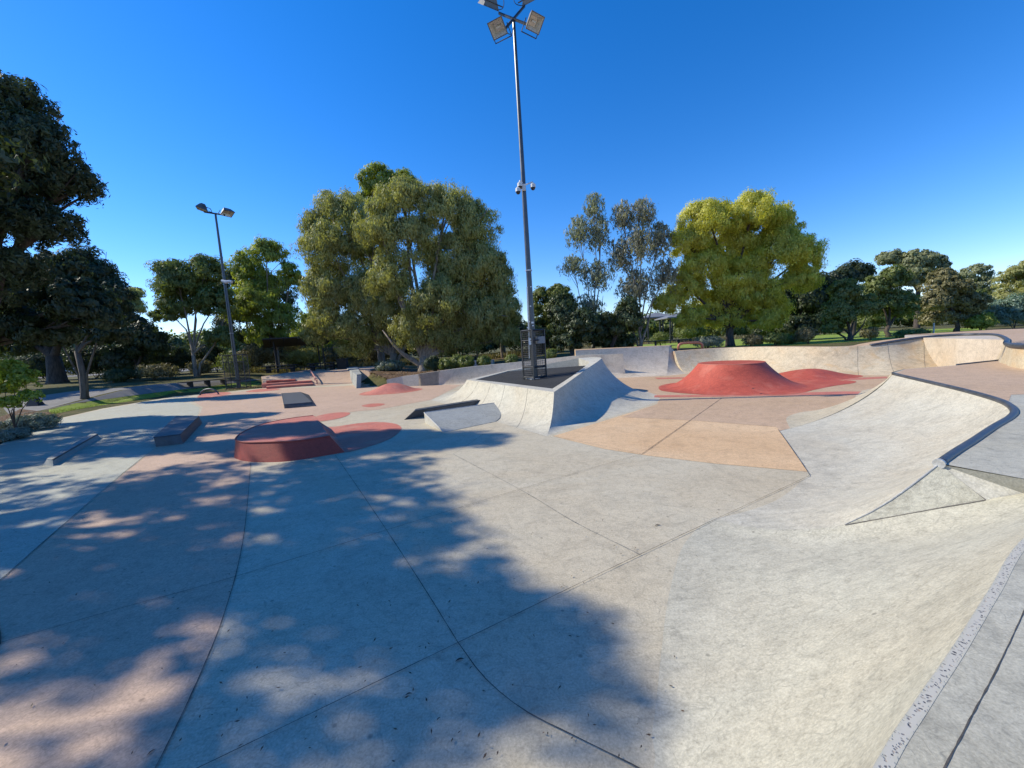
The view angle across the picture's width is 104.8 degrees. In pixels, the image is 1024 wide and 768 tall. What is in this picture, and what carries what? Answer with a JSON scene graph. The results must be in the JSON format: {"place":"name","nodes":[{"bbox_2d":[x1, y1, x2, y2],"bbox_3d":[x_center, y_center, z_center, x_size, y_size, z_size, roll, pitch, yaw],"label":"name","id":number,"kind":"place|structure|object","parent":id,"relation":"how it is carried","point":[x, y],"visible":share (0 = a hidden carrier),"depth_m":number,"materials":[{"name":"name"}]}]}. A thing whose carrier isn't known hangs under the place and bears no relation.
{"place":"outdoors","nodes":[
{"label":"outdoors","id":0,"kind":"place"},
{"bbox_2d":[0,401,199,578],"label":"blue grey paving","id":1,"kind":"structure","parent":0,"point":[36,510],"depth_m":10.26,"materials":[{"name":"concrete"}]},
{"bbox_2d":[43,433,99,465],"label":"grind curb","id":2,"kind":"structure","parent":1,"relation":"on","point":[68,451],"depth_m":11.77,"materials":[{"name":"concrete"}]},
{"bbox_2d":[0,384,459,767],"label":"beige paving","id":3,"kind":"structure","parent":0,"point":[145,527],"depth_m":4.28,"materials":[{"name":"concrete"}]},
{"bbox_2d":[153,416,201,446],"bbox_3d":[-12.150,1.598,14.571,0.930,0.331,5.960,-7,7,-34],"label":"grind box","id":4,"kind":"object","parent":3,"relation":"on","point":[177,430],"visible":0.91,"depth_m":13.20,"materials":[{"name":"concrete"}]},
{"bbox_2d":[234,415,344,461],"bbox_3d":[-6.822,1.473,12.034,2.522,0.478,5.975,-7,7,-29],"label":"manual pad","id":5,"kind":"object","parent":3,"relation":"on","point":[297,438],"visible":1,"depth_m":9.97,"materials":[{"name":"red concrete"}]},
{"bbox_2d":[281,392,314,407],"bbox_3d":[-12.224,0.843,22.555,1.567,0.231,7.828,-7,7,-31],"label":"kicker box","id":6,"kind":"object","parent":3,"relation":"on","point":[295,399],"visible":0.99,"depth_m":20.91,"materials":[{"name":"concrete"}]},
{"bbox_2d":[359,383,421,394],"bbox_3d":[-7.504,0.217,24.393,3.750,0.500,2.928,-3,6,0],"label":"red mound","id":7,"kind":"object","parent":3,"relation":"on","point":[392,388],"visible":1,"depth_m":23.82,"materials":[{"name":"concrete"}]},
{"bbox_2d":[0,383,1022,767],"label":"skatepark floor","id":8,"kind":"structure","parent":0,"point":[304,627],"depth_m":3.91,"materials":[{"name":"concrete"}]},
{"bbox_2d":[0,427,717,761],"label":"leaf litter","id":9,"kind":"object","parent":8,"relation":"on","point":[384,664],"visible":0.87,"depth_m":2.90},
{"bbox_2d":[328,422,400,451],"bbox_3d":[-4.981,1.494,12.863,2.443,0.001,5.694,-7,7,-30],"label":"red patch","id":10,"kind":"object","parent":8,"relation":"on","point":[353,437],"visible":0.77,"depth_m":12.18,"materials":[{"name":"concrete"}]},
{"bbox_2d":[0,399,809,767],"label":"paving joints","id":11,"kind":"object","parent":8,"relation":"on","point":[432,601],"visible":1,"depth_m":3.71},
{"bbox_2d":[404,399,479,419],"bbox_3d":[-2.538,0.961,15.357,3.658,0.331,0.587,-7,7,-35],"label":"grind box","id":12,"kind":"object","parent":8,"relation":"on","point":[417,413],"visible":0.52,"depth_m":15.01,"materials":[{"name":"concrete"}]},
{"bbox_2d":[424,403,500,432],"bbox_3d":[-1.261,1.051,13.417,3.247,0.396,1.962,-7,7,-34],"label":"slanted ledge","id":13,"kind":"object","parent":8,"relation":"on","point":[448,420],"visible":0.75,"depth_m":13.19,"materials":[{"name":"concrete"}]},
{"bbox_2d":[387,354,625,385],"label":"long bank wall","id":14,"kind":"structure","parent":8,"relation":"on","point":[614,363],"depth_m":26.65,"materials":[{"name":"concrete"}]},
{"bbox_2d":[432,357,659,435],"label":"skate island","id":15,"kind":"structure","parent":8,"relation":"on","point":[564,395],"depth_m":14.48,"materials":[{"name":"concrete"}]},
{"bbox_2d":[478,0,544,379],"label":"light mast","id":16,"kind":"object","parent":15,"relation":"on","point":[497,27],"visible":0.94,"depth_m":15.18,"materials":[{"name":"metal"}]},
{"bbox_2d":[520,329,546,379],"bbox_3d":[0.908,-1.201,16.084,0.752,2.030,0.815,-8,7,-38],"label":"mast cage","id":17,"kind":"object","parent":15,"relation":"on","point":[540,339],"visible":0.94,"depth_m":15.96,"materials":[{"name":"metal"}]},
{"bbox_2d":[574,345,688,377],"bbox_3d":[7.930,-1.516,26.254,7.678,1.909,4.547,-3,6,0],"label":"raised quarter pipe","id":18,"kind":"object","parent":8,"relation":"on","point":[644,361],"visible":0.62,"depth_m":26.01,"materials":[{"name":"concrete"}]},
{"bbox_2d":[652,493,1023,767],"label":"concrete bank","id":19,"kind":"structure","parent":8,"relation":"on","point":[827,647],"depth_m":2.79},
{"bbox_2d":[845,465,1023,524],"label":"concrete wedge","id":20,"kind":"object","parent":19,"relation":"on","point":[934,487],"visible":1,"depth_m":4.04,"materials":[{"name":"concrete"}]},
{"bbox_2d":[872,548,1023,767],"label":"deck","id":21,"kind":"structure","parent":19,"relation":"on","point":[993,736],"depth_m":1.53,"materials":[{"name":"concrete"}]},
{"bbox_2d":[873,538,1023,767],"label":"aggregate band","id":22,"kind":"object","parent":21,"relation":"on","point":[900,738],"visible":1,"depth_m":1.68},
{"bbox_2d":[943,610,1023,767],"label":"deck joint","id":23,"kind":"object","parent":21,"relation":"on","point":[962,733],"visible":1,"depth_m":1.53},
{"bbox_2d":[673,333,1023,359],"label":"bowl deck","id":24,"kind":"structure","parent":8,"relation":"on","point":[864,344],"depth_m":21.78,"materials":[{"name":"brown concrete"}]},
{"bbox_2d":[675,333,1023,375],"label":"bowl wall","id":25,"kind":"structure","parent":8,"relation":"on","point":[886,358],"depth_m":20.52,"materials":[{"name":"concrete"}]},
{"bbox_2d":[713,369,1018,529],"bbox_3d":[9.686,0.397,10.408,17.504,1.099,3.964,-8,8,-41],"label":"quarter pipe","id":26,"kind":"object","parent":8,"relation":"on","point":[866,451],"visible":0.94,"depth_m":7.15,"materials":[{"name":"concrete"}]},
{"bbox_2d":[894,362,1023,478],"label":"deck","id":27,"kind":"structure","parent":26,"relation":"on","point":[999,450],"depth_m":4.39,"materials":[{"name":"concrete"}]},
{"bbox_2d":[897,361,1023,400],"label":"brown deck","id":28,"kind":"structure","parent":27,"relation":"on","point":[998,379],"depth_m":10.00,"materials":[{"name":"concrete"}]},
{"bbox_2d":[0,321,1023,443],"bbox_3d":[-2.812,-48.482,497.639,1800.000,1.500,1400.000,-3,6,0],"label":"ground","id":29,"kind":"structure","parent":0,"point":[183,376],"depth_m":35.18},
{"bbox_2d":[0,427,34,442],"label":"silver shrub","id":30,"kind":"object","parent":29,"relation":"on","point":[6,434],"visible":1,"depth_m":14.73,"materials":[{"name":"green plant"}]},
{"bbox_2d":[0,134,55,203],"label":"gum tree","id":31,"kind":"object","parent":29,"relation":"on","point":[6,160],"visible":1,"depth_m":10.29,"materials":[{"name":"green plant"}]},
{"bbox_2d":[0,409,57,442],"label":"mulch bed","id":32,"kind":"object","parent":29,"relation":"on","point":[3,418],"visible":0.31,"depth_m":24.02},
{"bbox_2d":[0,358,45,427],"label":"lime sapling","id":33,"kind":"object","parent":32,"relation":"on","point":[14,375],"visible":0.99,"depth_m":15.37,"materials":[{"name":"green plant"}]},
{"bbox_2d":[0,411,63,430],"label":"silver shrub","id":34,"kind":"object","parent":32,"relation":"on","point":[38,421],"visible":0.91,"depth_m":16.80,"materials":[{"name":"green plant"}]},
{"bbox_2d":[1,347,73,380],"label":"understory shrub","id":35,"kind":"object","parent":29,"relation":"on","point":[37,361],"visible":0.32,"depth_m":44.34,"materials":[{"name":"green plant"}]},
{"bbox_2d":[0,69,109,314],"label":"gum tree","id":36,"kind":"object","parent":29,"relation":"on","point":[30,218],"visible":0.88,"depth_m":12.32,"materials":[{"name":"green plant"}]},
{"bbox_2d":[0,336,110,383],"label":"gum tree","id":37,"kind":"object","parent":29,"relation":"on","point":[55,371],"visible":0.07,"depth_m":39.33,"materials":[{"name":"green plant"}]},
{"bbox_2d":[0,249,130,347],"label":"gum tree","id":38,"kind":"object","parent":29,"relation":"on","point":[65,297],"visible":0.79,"depth_m":18.20,"materials":[{"name":"green plant"}]},
{"bbox_2d":[37,244,140,398],"bbox_3d":[-29.615,-4.360,27.959,7.373,11.039,4.323,-3,6,0],"label":"gum tree","id":39,"kind":"object","parent":29,"relation":"on","point":[106,276],"visible":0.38,"depth_m":27.37,"materials":[{"name":"green plant"}]},
{"bbox_2d":[60,344,117,377],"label":"understory shrub","id":40,"kind":"object","parent":29,"relation":"on","point":[86,353],"visible":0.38,"depth_m":45.24,"materials":[{"name":"green plant"}]},
{"bbox_2d":[98,367,143,382],"bbox_3d":[-36.913,-0.850,36.912,3.379,1.556,3.618,-3,6,0],"label":"scrub bush","id":41,"kind":"object","parent":29,"relation":"on","point":[125,374],"visible":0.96,"depth_m":36.10,"materials":[{"name":"green plant"}]},
{"bbox_2d":[2,379,260,413],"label":"footpath","id":42,"kind":"structure","parent":29,"relation":"on","point":[50,401],"depth_m":29.84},
{"bbox_2d":[98,306,172,378],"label":"gum tree","id":43,"kind":"object","parent":29,"relation":"on","point":[150,336],"visible":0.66,"depth_m":41.01,"materials":[{"name":"green plant"}]},
{"bbox_2d":[128,286,148,313],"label":"gum tree","id":44,"kind":"object","parent":29,"relation":"on","point":[140,306],"visible":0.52,"depth_m":58.96,"materials":[{"name":"green plant"}]},
{"bbox_2d":[49,381,261,413],"bbox_3d":[-27.198,0.714,32.099,3.943,0.326,18.888,-3,6,7],"label":"lawn strip","id":45,"kind":"object","parent":29,"relation":"on","point":[122,399],"visible":0.69,"depth_m":29.93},
{"bbox_2d":[133,363,180,379],"bbox_3d":[-33.977,-1.170,37.815,3.702,1.755,3.559,-3,6,0],"label":"scrub bush","id":46,"kind":"object","parent":29,"relation":"on","point":[155,371],"visible":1,"depth_m":37.24,"materials":[{"name":"green plant"}]},
{"bbox_2d":[149,344,192,371],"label":"understory shrub","id":47,"kind":"object","parent":29,"relation":"on","point":[180,357],"visible":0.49,"depth_m":49.11,"materials":[{"name":"green plant"}]},
{"bbox_2d":[143,253,241,376],"bbox_3d":[-32.547,-6.844,40.618,7.999,12.646,7.127,2,8,41],"label":"gum tree","id":48,"kind":"object","parent":29,"relation":"on","point":[176,283],"visible":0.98,"depth_m":39.63,"materials":[{"name":"green plant"}]},
{"bbox_2d":[185,359,213,373],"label":"scrub bush","id":49,"kind":"object","parent":29,"relation":"on","point":[206,365],"visible":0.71,"depth_m":43.59,"materials":[{"name":"green plant"}]},
{"bbox_2d":[188,341,229,371],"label":"understory shrub","id":50,"kind":"object","parent":29,"relation":"on","point":[202,352],"visible":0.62,"depth_m":49.43,"materials":[{"name":"green plant"}]},
{"bbox_2d":[195,203,240,388],"bbox_3d":[-25.139,-7.602,34.719,3.247,16.007,1.383,-3,6,0],"label":"light mast","id":51,"kind":"object","parent":29,"relation":"on","point":[227,212],"visible":0.91,"depth_m":34.37,"materials":[{"name":"metal"}]},
{"bbox_2d":[211,353,252,374],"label":"scrub bush","id":52,"kind":"object","parent":29,"relation":"on","point":[232,364],"visible":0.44,"depth_m":42.71,"materials":[{"name":"green plant"}]},
{"bbox_2d":[222,354,250,389],"bbox_3d":[-24.631,-1.120,35.312,1.568,3.050,1.568,-5,6,-20],"label":"mast cage","id":53,"kind":"object","parent":29,"relation":"on","point":[242,371],"visible":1,"depth_m":34.82,"materials":[{"name":"metal"}]},
{"bbox_2d":[236,348,267,366],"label":"scrub mass","id":54,"kind":"object","parent":29,"relation":"on","point":[256,362],"visible":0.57,"depth_m":49.10,"materials":[{"name":"green plant"}]},
{"bbox_2d":[209,270,298,347],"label":"gum tree","id":55,"kind":"object","parent":29,"relation":"on","point":[238,332],"visible":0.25,"depth_m":49.83,"materials":[{"name":"green plant"}]},
{"bbox_2d":[221,235,304,372],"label":"gum tree","id":56,"kind":"object","parent":29,"relation":"on","point":[258,290],"visible":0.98,"depth_m":44.97,"materials":[{"name":"green plant"}]},
{"bbox_2d":[236,340,305,365],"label":"scrub mass","id":57,"kind":"object","parent":29,"relation":"on","point":[268,353],"visible":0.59,"depth_m":50.35,"materials":[{"name":"green plant"}]},
{"bbox_2d":[2,318,564,374],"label":"distant woodland","id":58,"kind":"object","parent":29,"relation":"on","point":[176,341],"visible":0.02,"depth_m":80.88,"materials":[{"name":"green plant"}]},
{"bbox_2d":[262,337,329,372],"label":"picnic shelter","id":59,"kind":"object","parent":29,"relation":"on","point":[283,342],"visible":0.81,"depth_m":43.97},
{"bbox_2d":[280,346,327,366],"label":"scrub mass","id":60,"kind":"object","parent":29,"relation":"on","point":[307,355],"visible":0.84,"depth_m":50.98,"materials":[{"name":"green plant"}]},
{"bbox_2d":[261,366,375,385],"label":"ramp platform","id":61,"kind":"structure","parent":29,"relation":"on","point":[335,376],"depth_m":36.14,"materials":[{"name":"beige concrete"}]},
{"bbox_2d":[289,307,348,365],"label":"gum tree","id":62,"kind":"object","parent":29,"relation":"on","point":[304,317],"visible":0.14,"depth_m":52.96,"materials":[{"name":"green plant"}]},
{"bbox_2d":[318,340,361,364],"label":"scrub mass","id":63,"kind":"object","parent":29,"relation":"on","point":[331,352],"visible":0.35,"depth_m":49.71,"materials":[{"name":"green plant"}]},
{"bbox_2d":[289,185,411,368],"bbox_3d":[-15.202,-10.309,39.247,13.042,18.454,7.250,-3,6,0],"label":"weeping gum","id":64,"kind":"object","parent":29,"relation":"on","point":[328,241],"visible":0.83,"depth_m":37.78,"materials":[{"name":"green plant"}]},
{"bbox_2d":[0,311,716,367],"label":"distant woodland","id":65,"kind":"object","parent":29,"relation":"on","point":[653,326],"visible":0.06,"depth_m":90.29,"materials":[{"name":"green plant"}]},
{"bbox_2d":[354,160,417,361],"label":"gum tree","id":66,"kind":"object","parent":29,"relation":"on","point":[373,177],"visible":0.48,"depth_m":43.74,"materials":[{"name":"green plant"}]},
{"bbox_2d":[370,357,558,378],"bbox_3d":[-4.902,-1.304,34.516,17.637,1.216,13.000,-3,6,0],"label":"mulch bed","id":67,"kind":"object","parent":29,"relation":"on","point":[390,376],"visible":0.23,"depth_m":34.35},
{"bbox_2d":[373,360,404,370],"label":"scrub bush","id":68,"kind":"object","parent":67,"relation":"on","point":[390,365],"visible":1,"depth_m":36.78,"materials":[{"name":"green plant"}]},
{"bbox_2d":[423,355,444,371],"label":"strappy shrub","id":69,"kind":"object","parent":67,"relation":"on","point":[431,363],"visible":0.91,"depth_m":30.14,"materials":[{"name":"green plant"}]},
{"bbox_2d":[350,172,524,371],"bbox_3d":[-6.439,-9.767,35.482,14.599,17.570,7.430,-3,6,0],"label":"weeping gum","id":70,"kind":"object","parent":67,"relation":"on","point":[443,312],"visible":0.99,"depth_m":34.13,"materials":[{"name":"green plant"}]},
{"bbox_2d":[438,353,461,369],"bbox_3d":[-4.555,-1.576,29.901,2.290,1.467,1.448,-6,6,-25],"label":"strappy shrub","id":71,"kind":"object","parent":67,"relation":"on","point":[450,363],"visible":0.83,"depth_m":29.56,"materials":[{"name":"green plant"}]},
{"bbox_2d":[524,283,578,348],"bbox_3d":[3.970,-6.377,39.320,5.659,7.302,4.092,-3,6,0],"label":"gum tree","id":72,"kind":"object","parent":29,"relation":"on","point":[541,295],"visible":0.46,"depth_m":38.75,"materials":[{"name":"green plant"}]},
{"bbox_2d":[542,293,601,355],"bbox_3d":[4.709,-4.613,30.920,4.722,5.310,3.087,0,7,31],"label":"dark bush tree","id":73,"kind":"object","parent":29,"relation":"on","point":[566,321],"visible":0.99,"depth_m":30.24,"materials":[{"name":"green plant"}]},
{"bbox_2d":[556,192,614,348],"bbox_3d":[6.176,-8.806,32.410,4.951,13.170,2.939,-3,6,0],"label":"thin gum","id":74,"kind":"object","parent":29,"relation":"on","point":[597,273],"visible":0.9,"depth_m":31.88,"materials":[{"name":"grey plant"}]},
{"bbox_2d":[592,295,644,347],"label":"dark bush tree","id":75,"kind":"object","parent":29,"relation":"on","point":[611,331],"visible":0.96,"depth_m":30.62,"materials":[{"name":"green plant"}]},
{"bbox_2d":[604,195,681,346],"bbox_3d":[10.406,-8.527,31.398,5.982,12.319,3.897,-3,6,0],"label":"thin gum","id":76,"kind":"object","parent":29,"relation":"on","point":[631,286],"visible":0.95,"depth_m":30.92,"materials":[{"name":"green plant"}]},
{"bbox_2d":[691,335,724,348],"bbox_3d":[15.186,-3.220,30.736,2.596,1.175,1.916,-3,6,0],"label":"shrub","id":77,"kind":"object","parent":29,"relation":"on","point":[709,341],"visible":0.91,"depth_m":30.24,"materials":[{"name":"green plant"}]},
{"bbox_2d":[741,332,763,346],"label":"shrub","id":78,"kind":"object","parent":29,"relation":"on","point":[754,338],"visible":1,"depth_m":29.43,"materials":[{"name":"green plant"}]},
{"bbox_2d":[700,298,963,336],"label":"distant woodland","id":79,"kind":"object","parent":29,"relation":"on","point":[738,331],"visible":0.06,"depth_m":87.71,"materials":[{"name":"green plant"}]},
{"bbox_2d":[874,248,952,327],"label":"pale tree","id":80,"kind":"object","parent":29,"relation":"on","point":[923,263],"visible":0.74,"depth_m":68.87,"materials":[{"name":"green plant"}]},
{"bbox_2d":[905,334,1015,366],"bbox_3d":[22.365,-1.445,18.623,23.284,1.642,11.290,-6,6,-21],"label":"deck base","id":81,"kind":"object","parent":29,"relation":"on","point":[949,351],"visible":0.32,"depth_m":17.54,"materials":[{"name":"concrete"}]},
{"bbox_2d":[911,329,1023,343],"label":"deck","id":82,"kind":"structure","parent":81,"relation":"on","point":[1017,338],"depth_m":21.87,"materials":[{"name":"brown concrete"}]},
{"bbox_2d":[959,262,1000,292],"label":"pale tree","id":83,"kind":"object","parent":29,"relation":"on","point":[981,270],"visible":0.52,"depth_m":56.20,"materials":[{"name":"green plant"}]},
{"bbox_2d":[982,291,1023,328],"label":"blue shrub","id":84,"kind":"object","parent":29,"relation":"on","point":[1010,310],"visible":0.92,"depth_m":37.49,"materials":[{"name":"green plant"}]},
{"bbox_2d":[987,260,1023,325],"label":"broad gum","id":85,"kind":"object","parent":29,"relation":"on","point":[1013,275],"visible":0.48,"depth_m":46.74,"materials":[{"name":"green plant"}]},
{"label":"dry grass","id":86,"kind":"structure","parent":29,"relation":"on","visible":0},
{"bbox_2d":[246,347,542,372],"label":"dry grass tufts","id":87,"kind":"object","parent":86,"relation":"on","point":[364,363],"visible":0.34,"depth_m":46.65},
{"bbox_2d":[0,0,1023,337],"label":"sky","id":88,"kind":"structure","parent":0,"point":[887,125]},
{"bbox_2d":[555,397,806,471],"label":"tan paving","id":89,"kind":"structure","parent":0,"point":[736,444],"depth_m":9.30,"materials":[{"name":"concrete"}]},
{"bbox_2d":[617,374,888,430],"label":"brown paving","id":90,"kind":"structure","parent":0,"point":[775,411],"depth_m":13.34,"materials":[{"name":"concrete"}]},
{"bbox_2d":[654,391,859,396],"bbox_3d":[10.201,0.393,14.989,10.365,0.001,1.404,-1,6,22],"label":"red strip","id":91,"kind":"object","parent":90,"relation":"on","point":[833,393],"visible":0.57,"depth_m":14.93,"materials":[{"name":"concrete"}]},
{"bbox_2d":[659,380,855,394],"bbox_3d":[10.913,0.067,17.769,8.289,0.001,5.756,-3,6,0],"label":"red patch","id":92,"kind":"object","parent":90,"relation":"on","point":[816,385],"visible":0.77,"depth_m":16.41,"materials":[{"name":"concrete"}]},
{"bbox_2d":[665,360,807,392],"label":"volcano ramp","id":93,"kind":"structure","parent":92,"relation":"on","point":[737,376],"depth_m":16.80,"materials":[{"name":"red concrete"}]},
{"bbox_2d":[779,369,862,381],"bbox_3d":[14.477,-0.529,19.672,5.284,0.400,3.497,-5,6,-20],"label":"red mound","id":94,"kind":"object","parent":90,"relation":"on","point":[808,375],"visible":0.87,"depth_m":18.81,"materials":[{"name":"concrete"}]},
{"bbox_2d":[635,328,984,347],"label":"lawn","id":95,"kind":"structure","parent":0,"point":[826,338],"depth_m":37.70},
{"bbox_2d":[672,325,710,341],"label":"understory shrub","id":96,"kind":"object","parent":95,"relation":"on","point":[692,332],"visible":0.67,"depth_m":54.44,"materials":[{"name":"green plant"}]},
{"bbox_2d":[647,186,829,345],"bbox_3d":[18.374,-9.193,32.321,14.693,12.526,6.478,-3,6,0],"label":"broad gum","id":97,"kind":"object","parent":95,"relation":"on","point":[731,300],"visible":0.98,"depth_m":31.06,"materials":[{"name":"green plant"}]},
{"bbox_2d":[763,332,789,345],"bbox_3d":[19.351,-3.273,28.898,1.913,1.173,1.248,-3,6,0],"label":"shrub","id":98,"kind":"object","parent":95,"relation":"on","point":[777,338],"visible":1,"depth_m":28.61,"materials":[{"name":"green plant"}]},
{"bbox_2d":[748,270,841,338],"bbox_3d":[28.255,-7.681,39.002,7.665,7.084,6.604,2,8,42],"label":"dark bush tree","id":99,"kind":"object","parent":95,"relation":"on","point":[809,303],"visible":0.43,"depth_m":37.60,"materials":[{"name":"green plant"}]},
{"bbox_2d":[791,326,818,343],"bbox_3d":[21.683,-3.540,29.169,1.933,1.392,1.530,-8,8,-41],"label":"shrub","id":100,"kind":"object","parent":95,"relation":"on","point":[807,334],"visible":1,"depth_m":28.75,"materials":[{"name":"green plant"}]},
{"bbox_2d":[820,278,885,340],"bbox_3d":[26.415,-5.723,30.789,4.459,5.124,2.674,-3,6,0],"label":"tree","id":101,"kind":"object","parent":95,"relation":"on","point":[843,309],"visible":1,"depth_m":30.30,"materials":[{"name":"green plant"}]},
{"bbox_2d":[829,258,878,334],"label":"dark bush tree","id":102,"kind":"object","parent":95,"relation":"on","point":[861,271],"visible":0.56,"depth_m":44.73,"materials":[{"name":"green plant"}]},
{"bbox_2d":[850,313,895,331],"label":"understory shrub","id":103,"kind":"object","parent":95,"relation":"on","point":[870,321],"visible":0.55,"depth_m":58.98,"materials":[{"name":"green plant"}]},
{"bbox_2d":[859,264,923,336],"bbox_3d":[32.182,-6.937,33.698,5.074,6.247,3.287,-3,6,0],"label":"citrus tree","id":104,"kind":"object","parent":95,"relation":"on","point":[893,294],"visible":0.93,"depth_m":32.85,"materials":[{"name":"green plant"}]},
{"bbox_2d":[889,328,932,337],"bbox_3d":[30.362,-3.836,29.710,2.506,0.930,1.946,-2,6,14],"label":"shrub","id":105,"kind":"object","parent":95,"relation":"on","point":[902,333],"visible":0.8,"depth_m":29.64,"materials":[{"name":"green plant"}]},
{"bbox_2d":[913,267,994,331],"bbox_3d":[42.220,-8.040,38.149,7.765,6.438,4.380,-3,6,0],"label":"layered tree","id":106,"kind":"object","parent":95,"relation":"on","point":[954,297],"visible":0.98,"depth_m":37.21,"materials":[{"name":"green plant"}]},
{"bbox_2d":[960,312,1000,329],"bbox_3d":[43.947,-5.794,36.910,2.457,1.855,2.300,-3,6,0],"label":"olive shrub","id":107,"kind":"object","parent":95,"relation":"on","point":[982,321],"visible":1,"depth_m":36.52,"materials":[{"name":"green plant"}]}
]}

